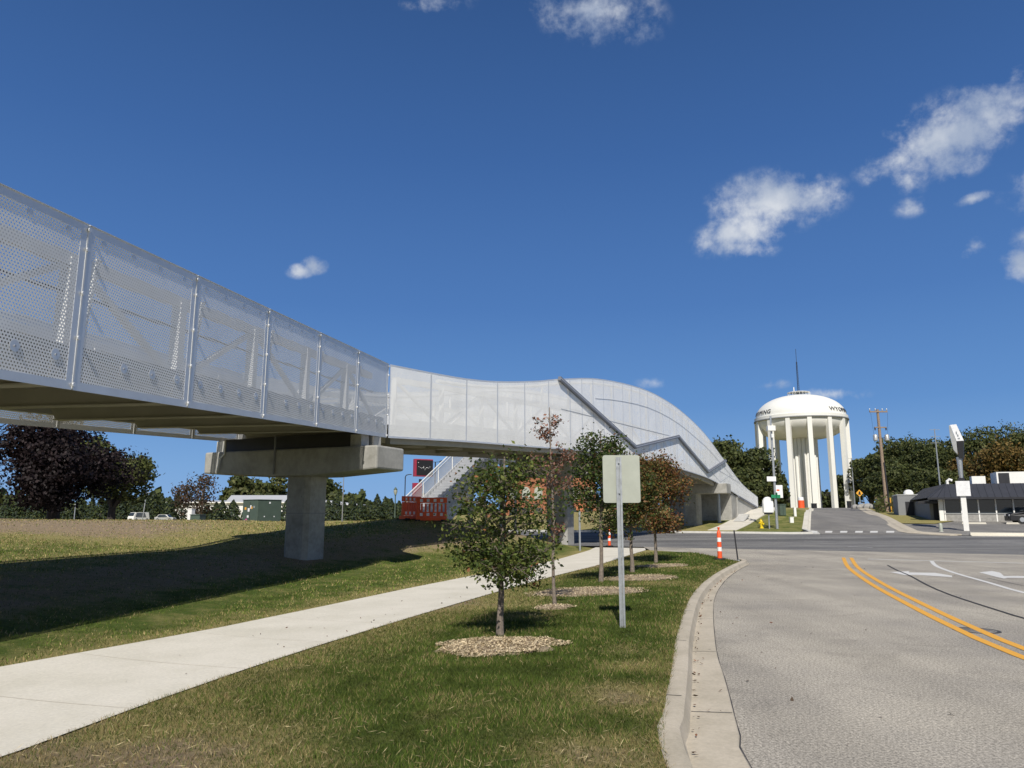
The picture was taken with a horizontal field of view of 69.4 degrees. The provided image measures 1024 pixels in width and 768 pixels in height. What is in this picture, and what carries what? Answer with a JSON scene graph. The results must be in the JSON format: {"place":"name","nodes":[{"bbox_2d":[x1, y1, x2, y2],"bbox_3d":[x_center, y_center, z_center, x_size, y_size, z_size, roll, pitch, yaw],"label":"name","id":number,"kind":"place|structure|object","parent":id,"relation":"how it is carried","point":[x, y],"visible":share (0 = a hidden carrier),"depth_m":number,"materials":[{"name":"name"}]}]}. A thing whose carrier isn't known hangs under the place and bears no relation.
{"place":"outdoors","nodes":[
{"label":"outdoors","id":0,"kind":"place"},
{"bbox_2d":[0,517,525,553],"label":"grass","id":1,"kind":"structure","parent":0,"point":[264,522],"depth_m":34.78,"materials":[{"name":"green plant"}]},
{"bbox_2d":[0,519,592,666],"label":"lawn","id":2,"kind":"structure","parent":0,"point":[196,607],"depth_m":18.71,"materials":[{"name":"green plant"}]},
{"bbox_2d":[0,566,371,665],"bbox_3d":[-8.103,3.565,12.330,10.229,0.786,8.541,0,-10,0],"label":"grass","id":3,"kind":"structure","parent":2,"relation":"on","point":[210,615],"depth_m":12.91,"materials":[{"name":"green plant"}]},
{"bbox_2d":[204,433,403,559],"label":"bridge pier","id":4,"kind":"structure","parent":2,"relation":"on","point":[307,472],"depth_m":24.64,"materials":[{"name":"concrete"}]},
{"bbox_2d":[397,496,420,519],"bbox_3d":[-4.968,6.111,36.493,0.600,1.125,1.500,-5,-11,28],"label":"plastic barricade","id":5,"kind":"object","parent":2,"relation":"on","point":[409,508],"visible":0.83,"depth_m":36.24,"materials":[{"name":"red plastic"}]},
{"bbox_2d":[415,498,446,520],"bbox_3d":[-3.917,6.110,36.087,1.500,1.125,0.600,-1,-10,6],"label":"plastic barricade","id":6,"kind":"object","parent":2,"relation":"on","point":[429,516],"visible":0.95,"depth_m":36.04,"materials":[{"name":"red plastic"}]},
{"bbox_2d":[406,456,516,530],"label":"staircase","id":7,"kind":"structure","parent":2,"relation":"on","point":[442,486],"depth_m":42.93,"materials":[{"name":"metal"}]},
{"bbox_2d":[513,455,589,544],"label":"bridge pier","id":8,"kind":"structure","parent":2,"relation":"on","point":[568,533],"depth_m":41.67,"materials":[{"name":"concrete"}]},
{"bbox_2d":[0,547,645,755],"bbox_3d":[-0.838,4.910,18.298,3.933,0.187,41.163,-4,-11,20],"label":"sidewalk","id":9,"kind":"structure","parent":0,"point":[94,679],"depth_m":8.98,"materials":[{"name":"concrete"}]},
{"bbox_2d":[186,568,999,754],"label":"fallen leaves","id":10,"kind":"object","parent":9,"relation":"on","point":[791,699],"visible":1,"depth_m":8.90,"materials":[{"name":"brown plant"}]},
{"bbox_2d":[0,550,739,767],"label":"verge lawn","id":11,"kind":"structure","parent":0,"point":[217,762],"depth_m":5.92,"materials":[{"name":"green plant"}]},
{"bbox_2d":[239,601,689,671],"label":"grass","id":12,"kind":"structure","parent":11,"relation":"on","point":[604,614],"depth_m":9.96,"materials":[{"name":"green plant"}]},
{"bbox_2d":[426,440,573,635],"bbox_3d":[-0.149,2.097,10.046,2.002,2.652,1.903,0,-10,0],"label":"young tree","id":13,"kind":"object","parent":11,"relation":"on","point":[523,561],"visible":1,"depth_m":9.94,"materials":[{"name":"green plant"}]},
{"bbox_2d":[435,635,571,657],"bbox_3d":[-0.163,3.184,9.043,1.616,0.131,1.412,5,-11,-26],"label":"mulch bed","id":14,"kind":"object","parent":11,"relation":"on","point":[491,645],"visible":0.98,"depth_m":8.84,"materials":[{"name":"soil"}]},
{"bbox_2d":[528,407,578,604],"bbox_3d":[0.739,2.205,13.331,0.986,3.583,0.978,0,-10,0],"label":"young tree","id":15,"kind":"object","parent":11,"relation":"on","point":[570,456],"visible":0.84,"depth_m":13.35,"materials":[{"name":"brown plant"}]},
{"bbox_2d":[533,603,575,609],"bbox_3d":[0.736,3.859,12.840,0.780,0.100,0.659,0,-10,0],"label":"mulch bed","id":16,"kind":"object","parent":11,"relation":"on","point":[552,606],"visible":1,"depth_m":12.70,"materials":[{"name":"wood"}]},
{"bbox_2d":[430,568,723,611],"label":"grass","id":17,"kind":"structure","parent":11,"relation":"on","point":[590,582],"depth_m":16.02,"materials":[{"name":"green plant"}]},
{"bbox_2d":[525,585,648,596],"bbox_3d":[1.532,4.347,15.543,2.588,0.163,1.996,0,-10,0],"label":"mulch bed","id":18,"kind":"object","parent":11,"relation":"on","point":[584,591],"visible":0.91,"depth_m":15.25,"materials":[{"name":"wood"}]},
{"bbox_2d":[549,422,647,581],"bbox_3d":[2.238,2.920,18.318,2.339,3.942,2.019,-4,-11,24],"label":"young tree","id":19,"kind":"object","parent":11,"relation":"on","point":[593,469],"visible":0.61,"depth_m":18.16,"materials":[{"name":"green plant"}]},
{"bbox_2d":[602,455,640,627],"bbox_3d":[1.573,2.401,10.445,0.530,2.790,0.060,-1,-10,3],"label":"road sign","id":20,"kind":"object","parent":11,"relation":"on","point":[621,479],"visible":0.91,"depth_m":10.61,"materials":[{"name":"metal"}]},
{"bbox_2d":[593,460,674,571],"bbox_3d":[3.365,3.728,21.168,2.363,3.333,2.347,-4,-11,21],"label":"young tree","id":21,"kind":"object","parent":11,"relation":"on","point":[647,480],"visible":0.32,"depth_m":20.90,"materials":[{"name":"green plant"}]},
{"bbox_2d":[604,573,678,580],"bbox_3d":[3.210,4.890,18.746,2.065,0.134,2.021,0,-10,0],"label":"mulch bed","id":22,"kind":"object","parent":11,"relation":"on","point":[649,577],"visible":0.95,"depth_m":18.38,"materials":[{"name":"wood"}]},
{"bbox_2d":[567,551,737,573],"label":"grass","id":23,"kind":"structure","parent":11,"relation":"on","point":[674,555],"depth_m":25.13,"materials":[{"name":"green plant"}]},
{"bbox_2d":[637,563,687,567],"bbox_3d":[4.655,5.723,23.335,1.806,0.141,1.860,0,-10,0],"label":"mulch bed","id":24,"kind":"object","parent":11,"relation":"on","point":[664,565],"visible":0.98,"depth_m":23.11,"materials":[{"name":"wood"}]},
{"bbox_2d":[628,449,700,562],"bbox_3d":[4.998,4.233,25.849,2.668,3.994,2.954,6,-11,-29],"label":"young tree","id":25,"kind":"object","parent":11,"relation":"on","point":[668,469],"visible":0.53,"depth_m":25.42,"materials":[{"name":"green plant"}]},
{"bbox_2d":[714,527,724,559],"bbox_3d":[7.231,5.562,25.821,0.370,1.115,0.370,4,-11,-22],"label":"traffic channelizer","id":26,"kind":"object","parent":11,"relation":"on","point":[719,550],"visible":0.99,"depth_m":25.75,"materials":[{"name":"orange plastic"}]},
{"bbox_2d":[0,517,963,757],"bbox_3d":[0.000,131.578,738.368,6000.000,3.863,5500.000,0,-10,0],"label":"ground","id":27,"kind":"structure","parent":0,"point":[336,640],"depth_m":14.31,"materials":[{"name":"green plant"}]},
{"bbox_2d":[0,486,874,516],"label":"distant woods","id":28,"kind":"object","parent":27,"relation":"on","point":[361,495],"visible":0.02,"depth_m":291.26,"materials":[{"name":"green plant"}]},
{"bbox_2d":[506,477,595,515],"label":"brick shop","id":29,"kind":"structure","parent":27,"relation":"on","point":[531,489],"depth_m":110.78,"materials":[{"name":"brown brick"}]},
{"bbox_2d":[754,349,855,508],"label":"water tower","id":30,"kind":"structure","parent":27,"relation":"on","point":[803,422],"depth_m":173.52,"materials":[{"name":"metal"}]},
{"bbox_2d":[836,473,863,507],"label":"broadleaf tree","id":31,"kind":"object","parent":27,"relation":"on","point":[840,485],"visible":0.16,"depth_m":202.63,"materials":[{"name":"green plant"}]},
{"bbox_2d":[892,490,923,514],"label":"annex shed","id":32,"kind":"structure","parent":27,"relation":"on","point":[903,503],"depth_m":78.78,"materials":[{"name":"grey paint"}]},
{"bbox_2d":[911,472,1023,521],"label":"restaurant","id":33,"kind":"structure","parent":27,"relation":"on","point":[999,496],"depth_m":66.42,"materials":[{"name":"grey paint"}]},
{"bbox_2d":[943,500,960,520],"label":"window","id":34,"kind":"structure","parent":33,"relation":"in","point":[950,506],"depth_m":66.91,"materials":[{"name":"black glass"}]},
{"bbox_2d":[960,500,977,520],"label":"window","id":35,"kind":"structure","parent":33,"relation":"in","point":[972,507],"depth_m":66.36,"materials":[{"name":"black glass"}]},
{"bbox_2d":[977,499,995,521],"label":"window","id":36,"kind":"structure","parent":33,"relation":"in","point":[984,506],"depth_m":65.94,"materials":[{"name":"black glass"}]},
{"bbox_2d":[994,499,1012,521],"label":"window","id":37,"kind":"structure","parent":33,"relation":"in","point":[1001,506],"depth_m":65.45,"materials":[{"name":"black glass"}]},
{"bbox_2d":[185,507,808,531],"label":"lawn","id":38,"kind":"structure","parent":0,"point":[784,524],"depth_m":65.27,"materials":[{"name":"green plant"}]},
{"bbox_2d":[0,495,11,518],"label":"arborvitae","id":39,"kind":"object","parent":38,"relation":"on","point":[4,510],"visible":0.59,"depth_m":117.84,"materials":[{"name":"green plant"}]},
{"bbox_2d":[6,497,23,518],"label":"arborvitae","id":40,"kind":"object","parent":38,"relation":"on","point":[14,513],"visible":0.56,"depth_m":117.76,"materials":[{"name":"green plant"}]},
{"bbox_2d":[22,506,46,518],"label":"arborvitae","id":41,"kind":"object","parent":38,"relation":"on","point":[40,514],"visible":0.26,"depth_m":115.52,"materials":[{"name":"green plant"}]},
{"bbox_2d":[60,499,77,519],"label":"arborvitae","id":42,"kind":"object","parent":38,"relation":"on","point":[67,514],"visible":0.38,"depth_m":116.82,"materials":[{"name":"green plant"}]},
{"bbox_2d":[0,413,154,518],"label":"maple tree","id":43,"kind":"object","parent":38,"relation":"on","point":[55,469],"visible":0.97,"depth_m":62.55,"materials":[{"name":"purple plant"}]},
{"bbox_2d":[73,498,86,519],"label":"arborvitae","id":44,"kind":"object","parent":38,"relation":"on","point":[80,513],"visible":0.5,"depth_m":119.82,"materials":[{"name":"green plant"}]},
{"bbox_2d":[85,501,108,519],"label":"arborvitae","id":45,"kind":"object","parent":38,"relation":"on","point":[100,509],"visible":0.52,"depth_m":115.44,"materials":[{"name":"green plant"}]},
{"bbox_2d":[115,501,129,519],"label":"arborvitae","id":46,"kind":"object","parent":38,"relation":"on","point":[120,510],"visible":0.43,"depth_m":116.75,"materials":[{"name":"green plant"}]},
{"bbox_2d":[81,434,164,519],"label":"maple tree","id":47,"kind":"object","parent":38,"relation":"on","point":[113,502],"visible":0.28,"depth_m":82.33,"materials":[{"name":"green plant"}]},
{"bbox_2d":[128,512,149,519],"bbox_3d":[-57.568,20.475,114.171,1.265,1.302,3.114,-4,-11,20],"label":"van","id":48,"kind":"object","parent":38,"relation":"on","point":[135,515],"visible":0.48,"depth_m":113.44,"materials":[{"name":"white paint"}]},
{"bbox_2d":[140,491,161,519],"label":"arborvitae","id":49,"kind":"object","parent":38,"relation":"on","point":[153,504],"visible":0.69,"depth_m":116.99,"materials":[{"name":"green plant"}]},
{"bbox_2d":[160,496,177,519],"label":"arborvitae","id":50,"kind":"object","parent":38,"relation":"on","point":[167,507],"visible":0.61,"depth_m":117.00,"materials":[{"name":"green plant"}]},
{"bbox_2d":[168,472,222,519],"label":"crabapple tree","id":51,"kind":"object","parent":38,"relation":"on","point":[183,495],"visible":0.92,"depth_m":90.17,"materials":[{"name":"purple plant"}]},
{"bbox_2d":[207,502,222,519],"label":"arborvitae","id":52,"kind":"object","parent":38,"relation":"on","point":[214,514],"visible":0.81,"depth_m":113.82,"materials":[{"name":"green plant"}]},
{"bbox_2d":[224,499,241,520],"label":"arborvitae","id":53,"kind":"object","parent":38,"relation":"on","point":[233,509],"visible":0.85,"depth_m":116.80,"materials":[{"name":"green plant"}]},
{"bbox_2d":[218,476,270,499],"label":"broadleaf tree","id":54,"kind":"object","parent":38,"relation":"on","point":[243,485],"visible":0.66,"depth_m":186.05,"materials":[{"name":"green plant"}]},
{"bbox_2d":[242,499,281,520],"bbox_3d":[-17.985,9.830,53.099,1.930,3.024,2.030,-8,-13,37],"label":"electrical cabinet","id":55,"kind":"object","parent":38,"relation":"on","point":[262,509],"visible":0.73,"depth_m":52.55,"materials":[{"name":"green metal"}]},
{"bbox_2d":[175,495,369,518],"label":"long building","id":56,"kind":"structure","parent":38,"relation":"on","point":[238,499],"depth_m":149.31,"materials":[{"name":"white paint"}]},
{"bbox_2d":[265,477,287,494],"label":"broadleaf tree","id":57,"kind":"object","parent":38,"relation":"on","point":[277,489],"visible":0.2,"depth_m":195.18,"materials":[{"name":"green plant"}]},
{"bbox_2d":[287,478,344,499],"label":"broadleaf tree","id":58,"kind":"object","parent":38,"relation":"on","point":[332,490],"visible":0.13,"depth_m":179.76,"materials":[{"name":"green plant"}]},
{"bbox_2d":[325,499,338,520],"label":"arborvitae","id":59,"kind":"object","parent":38,"relation":"on","point":[329,511],"visible":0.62,"depth_m":115.70,"materials":[{"name":"green plant"}]},
{"bbox_2d":[334,502,351,520],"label":"arborvitae","id":60,"kind":"object","parent":38,"relation":"on","point":[345,511],"visible":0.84,"depth_m":116.61,"materials":[{"name":"green plant"}]},
{"bbox_2d":[348,500,370,520],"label":"arborvitae","id":61,"kind":"object","parent":38,"relation":"on","point":[360,508],"visible":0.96,"depth_m":115.64,"materials":[{"name":"green plant"}]},
{"bbox_2d":[369,494,385,519],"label":"arborvitae","id":62,"kind":"object","parent":38,"relation":"on","point":[377,505],"visible":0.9,"depth_m":116.86,"materials":[{"name":"green plant"}]},
{"bbox_2d":[382,498,397,518],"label":"arborvitae","id":63,"kind":"object","parent":38,"relation":"on","point":[389,513],"visible":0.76,"depth_m":116.81,"materials":[{"name":"green plant"}]},
{"bbox_2d":[412,459,432,497],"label":"led sign","id":64,"kind":"object","parent":38,"relation":"on","point":[422,467],"visible":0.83,"depth_m":73.58,"materials":[{"name":"black paint"}]},
{"bbox_2d":[669,479,730,525],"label":"bridge pier","id":65,"kind":"structure","parent":38,"relation":"on","point":[692,514],"depth_m":63.83,"materials":[{"name":"concrete"}]},
{"bbox_2d":[0,183,757,506],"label":"footbridge","id":66,"kind":"object","parent":65,"relation":"on","point":[62,367],"visible":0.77,"depth_m":17.09,"materials":[{"name":"metal"}]},
{"bbox_2d":[670,493,757,520],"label":"bridge abutment","id":67,"kind":"object","parent":38,"relation":"on","point":[732,506],"visible":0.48,"depth_m":67.78,"materials":[{"name":"concrete"}]},
{"bbox_2d":[709,434,778,480],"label":"broadleaf tree","id":68,"kind":"object","parent":38,"relation":"on","point":[732,453],"visible":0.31,"depth_m":94.23,"materials":[{"name":"green plant"}]},
{"bbox_2d":[719,465,780,505],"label":"broadleaf tree","id":69,"kind":"object","parent":38,"relation":"on","point":[757,484],"visible":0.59,"depth_m":90.72,"materials":[{"name":"green plant"}]},
{"bbox_2d":[749,448,784,506],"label":"broadleaf tree","id":70,"kind":"object","parent":38,"relation":"on","point":[770,470],"visible":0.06,"depth_m":96.61,"materials":[{"name":"green plant"}]},
{"bbox_2d":[762,497,773,528],"bbox_3d":[20.343,10.320,58.730,0.840,2.700,0.300,1,-10,-8],"label":"covered sign","id":71,"kind":"object","parent":38,"relation":"on","point":[767,506],"visible":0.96,"depth_m":58.69,"materials":[{"name":"plastic"}]},
{"bbox_2d":[766,416,782,528],"bbox_3d":[20.904,7.077,58.975,1.230,9.168,0.620,0,-10,0],"label":"signal pole","id":72,"kind":"object","parent":38,"relation":"on","point":[778,491],"visible":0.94,"depth_m":58.89,"materials":[{"name":"metal"}]},
{"bbox_2d":[773,473,790,506],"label":"broadleaf tree","id":73,"kind":"object","parent":38,"relation":"on","point":[783,483],"visible":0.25,"depth_m":101.85,"materials":[{"name":"green plant"}]},
{"bbox_2d":[0,0,1023,508],"label":"sky","id":74,"kind":"structure","parent":0,"point":[673,200],"materials":[{"name":"blue"}]},
{"bbox_2d":[709,507,774,529],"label":"path","id":75,"kind":"structure","parent":0,"point":[756,514],"depth_m":64.64,"materials":[{"name":"concrete"}]},
{"bbox_2d":[517,532,1023,554],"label":"cross street","id":76,"kind":"structure","parent":0,"point":[1010,545],"depth_m":42.47,"materials":[{"name":"grey asphalt"}]},
{"bbox_2d":[508,529,819,533],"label":"curb","id":77,"kind":"structure","parent":76,"relation":"on","point":[805,531],"depth_m":55.74,"materials":[{"name":"concrete"}]},
{"bbox_2d":[969,532,1023,536],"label":"curb","id":78,"kind":"structure","parent":76,"relation":"on","point":[994,534],"depth_m":48.65,"materials":[{"name":"concrete"}]},
{"bbox_2d":[645,547,1023,767],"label":"road","id":79,"kind":"structure","parent":0,"point":[895,683],"depth_m":8.52,"materials":[{"name":"grey asphalt"}]},
{"bbox_2d":[657,558,749,767],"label":"curb and gutter","id":80,"kind":"structure","parent":79,"relation":"on","point":[714,743],"depth_m":6.44,"materials":[{"name":"concrete"}]},
{"bbox_2d":[666,564,751,767],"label":"gutter seam","id":81,"kind":"object","parent":80,"relation":"on","point":[727,687],"visible":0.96,"depth_m":6.31,"materials":[{"name":"grey concrete"}]},
{"bbox_2d":[892,571,951,576],"bbox_3d":[11.591,5.382,20.966,1.231,0.001,2.122,-1,-10,8],"label":"lane arrow marking","id":82,"kind":"object","parent":79,"relation":"on","point":[927,574],"visible":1,"depth_m":20.77,"materials":[{"name":"white paint"}]},
{"bbox_2d":[842,558,1023,658],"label":"yellow line marking","id":83,"kind":"object","parent":79,"relation":"on","point":[975,637],"visible":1,"depth_m":11.82,"materials":[{"name":"paint"}]},
{"bbox_2d":[850,558,1023,649],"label":"yellow line marking","id":84,"kind":"object","parent":79,"relation":"on","point":[989,634],"visible":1,"depth_m":12.54,"materials":[{"name":"paint"}]},
{"bbox_2d":[930,561,1023,592],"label":"lane line marking","id":85,"kind":"object","parent":79,"relation":"on","point":[934,564],"visible":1,"depth_m":19.46,"materials":[{"name":"white paint"}]},
{"bbox_2d":[810,508,924,534],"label":"side street","id":86,"kind":"structure","parent":0,"point":[838,520],"depth_m":64.40,"materials":[{"name":"grey asphalt"}]},
{"bbox_2d":[802,508,813,529],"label":"curb","id":87,"kind":"structure","parent":86,"relation":"on","point":[807,520],"depth_m":65.69,"materials":[{"name":"concrete"}]},
{"bbox_2d":[860,508,961,535],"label":"curb","id":88,"kind":"structure","parent":86,"relation":"on","point":[897,525],"depth_m":58.72,"materials":[{"name":"concrete"}]},
{"bbox_2d":[871,509,948,523],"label":"hillside grass","id":89,"kind":"structure","parent":0,"point":[908,519],"depth_m":69.27,"materials":[{"name":"green plant"}]},
{"bbox_2d":[847,457,874,503],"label":"broadleaf tree","id":90,"kind":"object","parent":89,"relation":"on","point":[857,483],"visible":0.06,"depth_m":167.90,"materials":[{"name":"green plant"}]},
{"bbox_2d":[851,452,878,499],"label":"broadleaf tree","id":91,"kind":"object","parent":89,"relation":"on","point":[861,474],"visible":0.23,"depth_m":148.38,"materials":[{"name":"green plant"}]},
{"bbox_2d":[869,408,891,511],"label":"utility pole","id":92,"kind":"object","parent":89,"relation":"on","point":[883,468],"visible":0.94,"depth_m":90.34,"materials":[{"name":"brown wood"}]},
{"bbox_2d":[859,458,915,497],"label":"broadleaf tree","id":93,"kind":"object","parent":89,"relation":"on","point":[899,477],"visible":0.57,"depth_m":125.29,"materials":[{"name":"green plant"}]},
{"bbox_2d":[858,436,919,481],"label":"broadleaf tree","id":94,"kind":"object","parent":89,"relation":"on","point":[892,448],"visible":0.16,"depth_m":138.45,"materials":[{"name":"green plant"}]},
{"bbox_2d":[874,491,917,512],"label":"slope brush","id":95,"kind":"object","parent":89,"relation":"on","point":[880,505],"visible":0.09,"depth_m":89.86,"materials":[{"name":"green plant"}]},
{"bbox_2d":[877,434,956,474],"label":"broadleaf tree","id":96,"kind":"object","parent":89,"relation":"on","point":[905,457],"visible":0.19,"depth_m":132.06,"materials":[{"name":"green plant"}]},
{"bbox_2d":[908,437,965,475],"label":"broadleaf tree","id":97,"kind":"object","parent":89,"relation":"on","point":[931,448],"visible":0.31,"depth_m":127.41,"materials":[{"name":"green plant"}]},
{"bbox_2d":[906,461,968,493],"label":"broadleaf tree","id":98,"kind":"object","parent":89,"relation":"on","point":[929,478],"visible":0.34,"depth_m":109.70,"materials":[{"name":"green plant"}]},
{"bbox_2d":[946,455,974,480],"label":"broadleaf tree","id":99,"kind":"object","parent":89,"relation":"on","point":[953,465],"visible":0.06,"depth_m":118.73,"materials":[{"name":"green plant"}]},
{"bbox_2d":[943,419,1023,461],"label":"broadleaf tree","id":100,"kind":"object","parent":89,"relation":"on","point":[980,442],"visible":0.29,"depth_m":125.60,"materials":[{"name":"green plant"}]},
{"bbox_2d":[956,435,1023,483],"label":"broadleaf tree","id":101,"kind":"object","parent":89,"relation":"on","point":[1001,457],"visible":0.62,"depth_m":109.50,"materials":[{"name":"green plant"}]},
{"bbox_2d":[991,422,1023,455],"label":"broadleaf tree","id":102,"kind":"object","parent":89,"relation":"on","point":[1021,434],"visible":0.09,"depth_m":123.50,"materials":[{"name":"green plant"}]},
{"bbox_2d":[902,521,1023,534],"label":"parking lot","id":103,"kind":"structure","parent":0,"point":[954,527],"depth_m":57.28,"materials":[{"name":"grey asphalt"}]},
{"bbox_2d":[949,424,970,535],"bbox_3d":[33.493,7.163,55.072,0.936,8.191,1.815,-6,-12,31],"label":"pole sign","id":104,"kind":"object","parent":103,"relation":"on","point":[962,487],"visible":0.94,"depth_m":54.51,"materials":[{"name":"white metal"}]},
{"bbox_2d":[1004,508,1023,523],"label":"parked car","id":105,"kind":"object","parent":103,"relation":"on","point":[1016,517],"visible":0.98,"depth_m":61.14,"materials":[{"name":"black paint"}]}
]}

